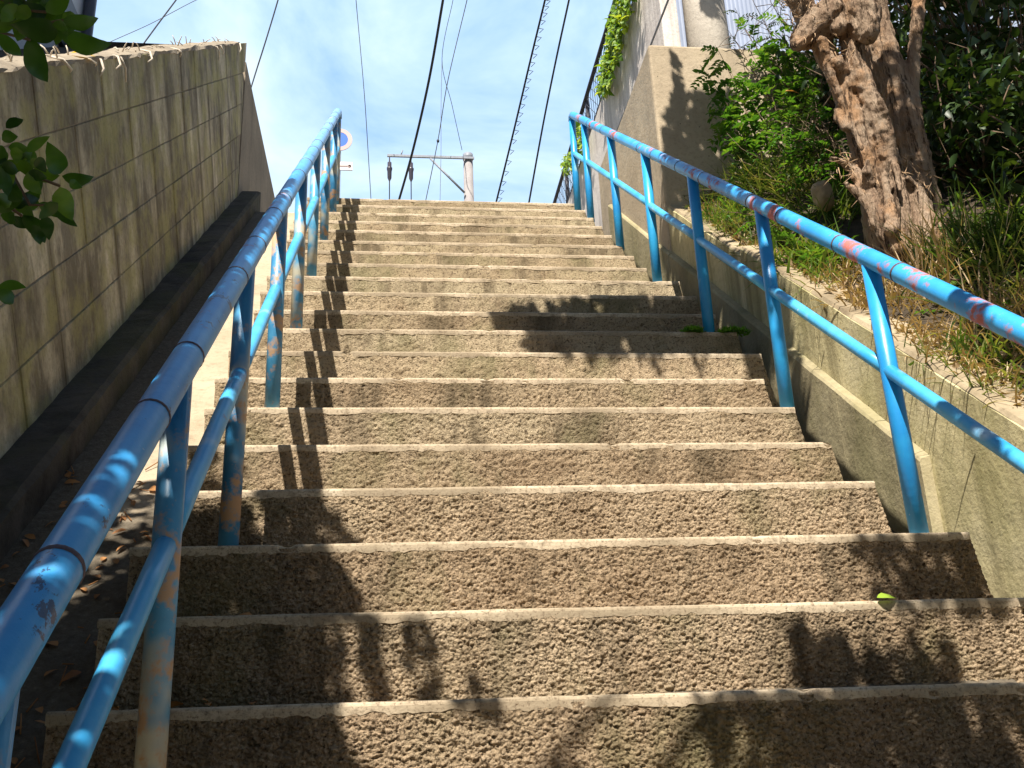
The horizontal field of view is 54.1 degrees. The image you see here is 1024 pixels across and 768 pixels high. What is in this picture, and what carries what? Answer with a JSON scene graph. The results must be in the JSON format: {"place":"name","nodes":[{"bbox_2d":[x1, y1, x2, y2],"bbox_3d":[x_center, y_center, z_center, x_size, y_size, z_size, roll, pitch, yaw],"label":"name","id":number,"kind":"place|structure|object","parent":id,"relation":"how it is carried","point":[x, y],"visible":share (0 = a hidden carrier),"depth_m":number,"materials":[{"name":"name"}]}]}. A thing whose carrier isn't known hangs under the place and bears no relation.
{"place":"outdoors","nodes":[
{"label":"outdoors","id":0,"kind":"place"},
{"bbox_2d":[0,42,176,57],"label":"terrace","id":1,"kind":"structure","parent":0,"point":[62,50],"depth_m":7.29,"materials":[{"name":"concrete"}]},
{"bbox_2d":[110,0,195,41],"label":"power cable","id":2,"kind":"object","parent":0,"point":[152,22],"visible":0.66,"depth_m":19.44,"materials":[{"name":"black rubber"}]},
{"bbox_2d":[143,0,176,42],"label":"power cable","id":3,"kind":"object","parent":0,"point":[152,31],"visible":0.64,"depth_m":17.09,"materials":[{"name":"black rubber"}]},
{"bbox_2d":[251,0,278,86],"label":"power cable","id":4,"kind":"object","parent":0,"point":[264,42],"visible":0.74,"depth_m":17.85,"materials":[{"name":"black rubber"}]},
{"bbox_2d":[93,0,619,212],"label":"sky","id":5,"kind":"structure","parent":0,"point":[310,67],"materials":[{"name":"blue"}]},
{"bbox_2d":[356,1,370,197],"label":"power cable","id":6,"kind":"object","parent":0,"point":[364,100],"visible":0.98,"depth_m":26.02,"materials":[{"name":"black rubber"}]},
{"bbox_2d":[398,0,443,198],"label":"power cable","id":7,"kind":"object","parent":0,"point":[426,91],"visible":0.97,"depth_m":21.75,"materials":[{"name":"black rubber"}]},
{"bbox_2d":[440,70,441,191],"bbox_3d":[-1.849,-6.621,26.116,0.030,4.062,0.522,3,-21,-15],"label":"power cable","id":8,"kind":"object","parent":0,"point":[440,165],"visible":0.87,"depth_m":25.90,"materials":[{"name":"black rubber"}]},
{"bbox_2d":[425,0,466,199],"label":"power cable","id":9,"kind":"object","parent":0,"point":[444,97],"visible":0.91,"depth_m":24.10,"materials":[{"name":"black rubber"}]},
{"bbox_2d":[495,0,549,201],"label":"power cable","id":10,"kind":"object","parent":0,"point":[526,78],"visible":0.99,"depth_m":21.80,"materials":[{"name":"black rubber"}]},
{"bbox_2d":[528,0,569,202],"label":"power cable","id":11,"kind":"object","parent":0,"point":[566,11],"visible":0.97,"depth_m":20.83,"materials":[{"name":"black rubber"}]},
{"bbox_2d":[701,38,1023,388],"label":"bank","id":12,"kind":"structure","parent":0,"point":[857,226],"depth_m":4.48,"materials":[{"name":"green plant"}]},
{"bbox_2d":[682,171,723,206],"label":"grass tuft","id":13,"kind":"object","parent":12,"relation":"on","point":[702,200],"visible":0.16,"depth_m":6.14,"materials":[{"name":"green plant"}]},
{"bbox_2d":[682,185,766,226],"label":"grass tuft","id":14,"kind":"object","parent":12,"relation":"on","point":[731,207],"visible":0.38,"depth_m":5.57,"materials":[{"name":"green plant"}]},
{"bbox_2d":[684,140,788,210],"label":"leafy weed","id":15,"kind":"object","parent":12,"relation":"on","point":[741,169],"visible":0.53,"depth_m":5.74,"materials":[{"name":"green plant"}]},
{"bbox_2d":[690,45,790,184],"bbox_3d":[1.480,-1.679,6.152,0.636,1.178,0.462,0,-20,-7],"label":"leafy weed","id":16,"kind":"object","parent":12,"relation":"on","point":[751,118],"visible":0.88,"depth_m":6.14,"materials":[{"name":"green plant"}]},
{"bbox_2d":[684,145,801,205],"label":"grass tuft","id":17,"kind":"object","parent":12,"relation":"on","point":[737,183],"visible":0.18,"depth_m":5.93,"materials":[{"name":"green plant"}]},
{"bbox_2d":[717,197,797,244],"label":"leafy weed","id":18,"kind":"object","parent":12,"relation":"on","point":[778,231],"visible":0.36,"depth_m":5.04,"materials":[{"name":"green plant"}]},
{"bbox_2d":[683,133,840,220],"bbox_3d":[1.554,-1.168,5.751,1.284,0.868,1.063,14,-26,-38],"label":"grass tuft","id":19,"kind":"object","parent":12,"relation":"on","point":[791,181],"visible":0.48,"depth_m":5.59,"materials":[{"name":"green plant"}]},
{"bbox_2d":[716,204,816,262],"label":"grass tuft","id":20,"kind":"object","parent":12,"relation":"on","point":[752,240],"visible":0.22,"depth_m":5.01,"materials":[{"name":"green plant"}]},
{"bbox_2d":[719,0,821,145],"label":"leafy weed","id":21,"kind":"object","parent":12,"relation":"on","point":[764,23],"visible":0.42,"depth_m":6.71,"materials":[{"name":"green plant"}]},
{"bbox_2d":[734,0,840,153],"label":"leafy weed","id":22,"kind":"object","parent":12,"relation":"on","point":[771,49],"visible":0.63,"depth_m":6.39,"materials":[{"name":"green plant"}]},
{"bbox_2d":[727,87,849,195],"bbox_3d":[1.619,-1.343,5.572,0.649,0.813,0.589,-19,-26,38],"label":"leafy weed","id":23,"kind":"object","parent":12,"relation":"on","point":[813,151],"visible":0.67,"depth_m":5.57,"materials":[{"name":"green plant"}]},
{"bbox_2d":[746,214,861,288],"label":"grass tuft","id":24,"kind":"object","parent":12,"relation":"on","point":[813,245],"visible":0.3,"depth_m":4.46,"materials":[{"name":"green plant"}]},
{"bbox_2d":[755,97,854,206],"bbox_3d":[1.636,-1.174,5.362,0.595,0.681,0.473,-6,-20,10],"label":"leafy weed","id":25,"kind":"object","parent":12,"relation":"on","point":[804,135],"visible":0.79,"depth_m":5.35,"materials":[{"name":"green plant"}]},
{"bbox_2d":[771,163,861,232],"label":"grass tuft","id":26,"kind":"object","parent":12,"relation":"on","point":[844,197],"visible":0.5,"depth_m":4.94,"materials":[{"name":"green plant"}]},
{"bbox_2d":[782,233,855,290],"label":"leafy weed","id":27,"kind":"object","parent":12,"relation":"on","point":[803,256],"visible":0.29,"depth_m":4.38,"materials":[{"name":"green plant"}]},
{"bbox_2d":[811,180,834,211],"bbox_3d":[1.528,-0.927,4.938,0.107,0.170,0.098,0,-20,-7],"label":"stone","id":28,"kind":"object","parent":12,"relation":"on","point":[821,192],"visible":0.93,"depth_m":4.90,"materials":[{"name":"grey stone"}]},
{"bbox_2d":[777,250,885,304],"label":"straw clump","id":29,"kind":"object","parent":12,"relation":"on","point":[843,272],"visible":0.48,"depth_m":4.20,"materials":[{"name":"beige plant"}]},
{"bbox_2d":[760,22,932,143],"bbox_3d":[2.148,-1.872,6.525,1.199,1.242,1.003,0,-20,-7],"label":"shrub","id":30,"kind":"object","parent":12,"relation":"on","point":[824,89],"visible":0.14,"depth_m":6.35,"materials":[{"name":"green plant"}]},
{"bbox_2d":[684,195,1023,405],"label":"leaf litter","id":31,"kind":"object","parent":12,"relation":"on","point":[956,364],"visible":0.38,"depth_m":3.59,"materials":[{"name":"plant"}]},
{"bbox_2d":[803,274,914,319],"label":"grass tuft","id":32,"kind":"object","parent":12,"relation":"on","point":[853,301],"visible":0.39,"depth_m":3.85,"materials":[{"name":"plant"}]},
{"bbox_2d":[847,276,913,303],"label":"grass tuft","id":33,"kind":"object","parent":12,"relation":"on","point":[886,290],"visible":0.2,"depth_m":3.90,"materials":[{"name":"green plant"}]},
{"bbox_2d":[841,251,968,319],"bbox_3d":[1.512,-0.371,3.849,0.514,0.448,0.551,0,-20,-7],"label":"straw clump","id":34,"kind":"object","parent":12,"relation":"on","point":[904,300],"visible":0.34,"depth_m":3.75,"materials":[{"name":"beige plant"}]},
{"bbox_2d":[869,305,981,358],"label":"grass tuft","id":35,"kind":"object","parent":12,"relation":"on","point":[925,327],"visible":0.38,"depth_m":3.47,"materials":[{"name":"plant"}]},
{"bbox_2d":[834,0,1023,97],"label":"shrub","id":36,"kind":"object","parent":12,"relation":"on","point":[895,15],"visible":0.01,"depth_m":6.72,"materials":[{"name":"green plant"}]},
{"bbox_2d":[856,179,1023,288],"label":"grass tuft","id":37,"kind":"object","parent":12,"relation":"on","point":[959,246],"visible":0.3,"depth_m":3.93,"materials":[{"name":"green plant"}]},
{"bbox_2d":[860,190,1021,302],"bbox_3d":[1.653,-0.510,3.958,0.554,0.679,0.715,3,-21,-16],"label":"straw clump","id":38,"kind":"object","parent":12,"relation":"on","point":[931,271],"visible":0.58,"depth_m":3.89,"materials":[{"name":"plant"}]},
{"bbox_2d":[882,155,1023,285],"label":"grass tuft","id":39,"kind":"object","parent":12,"relation":"on","point":[961,205],"visible":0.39,"depth_m":4.01,"materials":[{"name":"green plant"}]},
{"bbox_2d":[888,0,1023,103],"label":"shrub","id":40,"kind":"object","parent":12,"relation":"on","point":[957,7],"visible":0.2,"depth_m":5.69,"materials":[{"name":"green plant"}]},
{"bbox_2d":[889,212,1023,325],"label":"grass tuft","id":41,"kind":"object","parent":12,"relation":"on","point":[1017,279],"visible":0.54,"depth_m":3.62,"materials":[{"name":"plant"}]},
{"bbox_2d":[893,0,1023,170],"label":"shrub","id":42,"kind":"object","parent":12,"relation":"on","point":[959,35],"visible":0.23,"depth_m":5.25,"materials":[{"name":"green plant"}]},
{"bbox_2d":[940,259,985,285],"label":"broad leaf weed","id":43,"kind":"object","parent":12,"relation":"on","point":[956,279],"visible":0.16,"depth_m":3.78,"materials":[{"name":"green plant"}]},
{"bbox_2d":[904,237,1023,362],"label":"straw clump","id":44,"kind":"object","parent":12,"relation":"on","point":[993,299],"visible":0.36,"depth_m":3.44,"materials":[{"name":"plant"}]},
{"bbox_2d":[911,267,1017,315],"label":"leafy weed","id":45,"kind":"object","parent":12,"relation":"on","point":[1007,300],"visible":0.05,"depth_m":3.60,"materials":[{"name":"green plant"}]},
{"bbox_2d":[908,175,1023,281],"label":"grass tuft","id":46,"kind":"object","parent":12,"relation":"on","point":[980,243],"visible":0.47,"depth_m":3.81,"materials":[{"name":"green plant"}]},
{"bbox_2d":[908,300,1023,389],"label":"grass tuft","id":47,"kind":"object","parent":12,"relation":"on","point":[994,347],"visible":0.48,"depth_m":3.21,"materials":[{"name":"green plant"}]},
{"bbox_2d":[919,40,1023,195],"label":"shrub","id":48,"kind":"object","parent":12,"relation":"on","point":[976,175],"visible":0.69,"depth_m":4.65,"materials":[{"name":"green plant"}]},
{"bbox_2d":[922,347,1023,407],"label":"grass tuft","id":49,"kind":"object","parent":12,"relation":"on","point":[986,383],"visible":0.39,"depth_m":2.98,"materials":[{"name":"green plant"}]},
{"bbox_2d":[923,21,1023,154],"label":"broad leaf vine","id":50,"kind":"object","parent":12,"relation":"on","point":[1001,44],"visible":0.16,"depth_m":4.97,"materials":[{"name":"green plant"}]},
{"bbox_2d":[940,41,1023,204],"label":"shrub","id":51,"kind":"object","parent":12,"relation":"on","point":[1005,127],"visible":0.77,"depth_m":4.43,"materials":[{"name":"green plant"}]},
{"bbox_2d":[997,131,1023,213],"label":"shrub","id":52,"kind":"object","parent":12,"relation":"on","point":[1017,188],"visible":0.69,"depth_m":4.21,"materials":[{"name":"green plant"}]},
{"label":"ground","id":53,"kind":"structure","parent":0,"visible":0},
{"bbox_2d":[0,0,96,49],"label":"grey house","id":54,"kind":"structure","parent":53,"relation":"on","point":[86,7],"depth_m":7.83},
{"bbox_2d":[58,0,80,46],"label":"window","id":55,"kind":"structure","parent":54,"relation":"in","point":[71,7],"depth_m":7.54,"materials":[{"name":"black glass"}]},
{"bbox_2d":[0,0,110,304],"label":"broadleaf tree","id":56,"kind":"object","parent":53,"relation":"on","point":[35,22],"visible":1,"depth_m":1.50,"materials":[{"name":"green plant"}]},
{"bbox_2d":[0,41,274,562],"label":"block wall","id":57,"kind":"structure","parent":53,"relation":"on","point":[164,148],"depth_m":4.07,"materials":[{"name":"concrete"}]},
{"bbox_2d":[4,35,241,81],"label":"dry roots","id":58,"kind":"object","parent":57,"relation":"on","point":[63,60],"visible":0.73,"depth_m":4.29,"materials":[{"name":"beige plant"}]},
{"bbox_2d":[339,129,352,197],"bbox_3d":[-2.301,-1.480,13.188,0.361,4.376,0.077,0,-20,-7],"label":"road sign","id":59,"kind":"object","parent":53,"relation":"on","point":[346,139],"visible":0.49,"depth_m":13.82,"materials":[{"name":"metal"}]},
{"bbox_2d":[387,150,473,200],"bbox_3d":[-1.950,-0.932,24.792,2.302,11.091,0.405,0,-20,-7],"label":"utility pole","id":60,"kind":"object","parent":53,"relation":"on","point":[468,159],"visible":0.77,"depth_m":26.40,"materials":[{"name":"metal"}]},
{"bbox_2d":[442,1,461,148],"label":"power cable","id":61,"kind":"object","parent":60,"relation":"attached to","point":[444,77],"visible":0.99,"depth_m":25.58,"materials":[{"name":"black rubber"}]},
{"bbox_2d":[0,197,1023,767],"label":"concrete staircase","id":62,"kind":"structure","parent":53,"relation":"on","point":[536,485],"depth_m":2.63,"materials":[{"name":"beige concrete"}]},
{"bbox_2d":[0,108,341,767],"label":"handrail","id":63,"kind":"object","parent":62,"relation":"on","point":[35,603],"visible":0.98,"depth_m":1.72,"materials":[{"name":"blue metal"}]},
{"bbox_2d":[0,462,919,767],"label":"leaf debris","id":64,"kind":"object","parent":62,"relation":"on","point":[72,672],"visible":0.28,"depth_m":2.30,"materials":[{"name":"brown plant"}]},
{"bbox_2d":[680,324,706,332],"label":"moss clump","id":65,"kind":"object","parent":62,"relation":"on","point":[695,328],"visible":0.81,"depth_m":4.43,"materials":[{"name":"green plant"}]},
{"bbox_2d":[714,324,750,336],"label":"moss clump","id":66,"kind":"object","parent":62,"relation":"on","point":[734,328],"visible":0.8,"depth_m":4.46,"materials":[{"name":"green plant"}]},
{"bbox_2d":[568,112,1023,532],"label":"handrail","id":67,"kind":"object","parent":62,"relation":"on","point":[876,265],"visible":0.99,"depth_m":3.29,"materials":[{"name":"blue metal"}]},
{"bbox_2d":[877,593,894,597],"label":"fallen leaf","id":68,"kind":"object","parent":62,"relation":"on","point":[881,595],"visible":1,"depth_m":2.35,"materials":[{"name":"yellow plant"}]},
{"bbox_2d":[568,0,680,228],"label":"white wall","id":69,"kind":"structure","parent":53,"relation":"on","point":[643,21],"depth_m":9.31,"materials":[{"name":"white paint"}]},
{"bbox_2d":[553,0,632,203],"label":"chain link fence","id":70,"kind":"object","parent":69,"relation":"on","point":[585,106],"visible":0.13,"depth_m":11.35,"materials":[{"name":"metal"}]},
{"bbox_2d":[559,0,636,176],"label":"ivy","id":71,"kind":"object","parent":70,"relation":"attached to","point":[618,24],"visible":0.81,"depth_m":9.60,"materials":[{"name":"green plant"}]},
{"bbox_2d":[616,0,668,130],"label":"power cable","id":72,"kind":"object","parent":69,"relation":"attached to","point":[660,19],"depth_m":8.03,"materials":[{"name":"black rubber"}]},
{"bbox_2d":[682,0,730,48],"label":"concrete column","id":73,"kind":"structure","parent":53,"relation":"on","point":[705,22],"depth_m":8.26,"materials":[{"name":"white concrete"}]},
{"bbox_2d":[598,45,838,250],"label":"buttress","id":74,"kind":"structure","parent":53,"relation":"on","point":[666,111],"depth_m":6.52,"materials":[{"name":"beige concrete"}]},
{"bbox_2d":[667,205,1023,597],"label":"planter wall","id":75,"kind":"structure","parent":53,"relation":"on","point":[980,490],"depth_m":3.13,"materials":[{"name":"concrete"}]},
{"bbox_2d":[704,202,756,245],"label":"grass tuft","id":76,"kind":"object","parent":75,"relation":"on","point":[728,227],"visible":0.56,"depth_m":5.32,"materials":[{"name":"green plant"}]},
{"bbox_2d":[750,234,816,276],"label":"grass tuft","id":77,"kind":"object","parent":75,"relation":"on","point":[786,256],"visible":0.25,"depth_m":4.53,"materials":[{"name":"green plant"}]},
{"bbox_2d":[783,252,862,305],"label":"grass tuft","id":78,"kind":"object","parent":75,"relation":"on","point":[816,274],"visible":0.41,"depth_m":4.22,"materials":[{"name":"green plant"}]},
{"bbox_2d":[876,309,1020,378],"bbox_3d":[1.456,-0.082,3.253,0.400,0.337,0.468,6,-22,-23],"label":"grass tuft","id":79,"kind":"object","parent":75,"relation":"on","point":[925,352],"visible":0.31,"depth_m":3.24,"materials":[{"name":"plant"}]},
{"bbox_2d":[883,290,1023,390],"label":"straw clump","id":80,"kind":"object","parent":75,"relation":"on","point":[978,355],"visible":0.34,"depth_m":3.21,"materials":[{"name":"plant"}]},
{"bbox_2d":[676,0,1023,52],"bbox_3d":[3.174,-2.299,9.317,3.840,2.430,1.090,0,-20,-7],"label":"blue house","id":81,"kind":"structure","parent":53,"relation":"on","point":[742,7],"depth_m":9.01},
{"bbox_2d":[778,0,947,268],"bbox_3d":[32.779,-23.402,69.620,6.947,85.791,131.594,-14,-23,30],"label":"gnarled tree","id":82,"kind":"object","parent":53,"relation":"on","point":[872,75],"visible":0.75,"depth_m":4.41,"materials":[{"name":"brown plant"}]}
]}

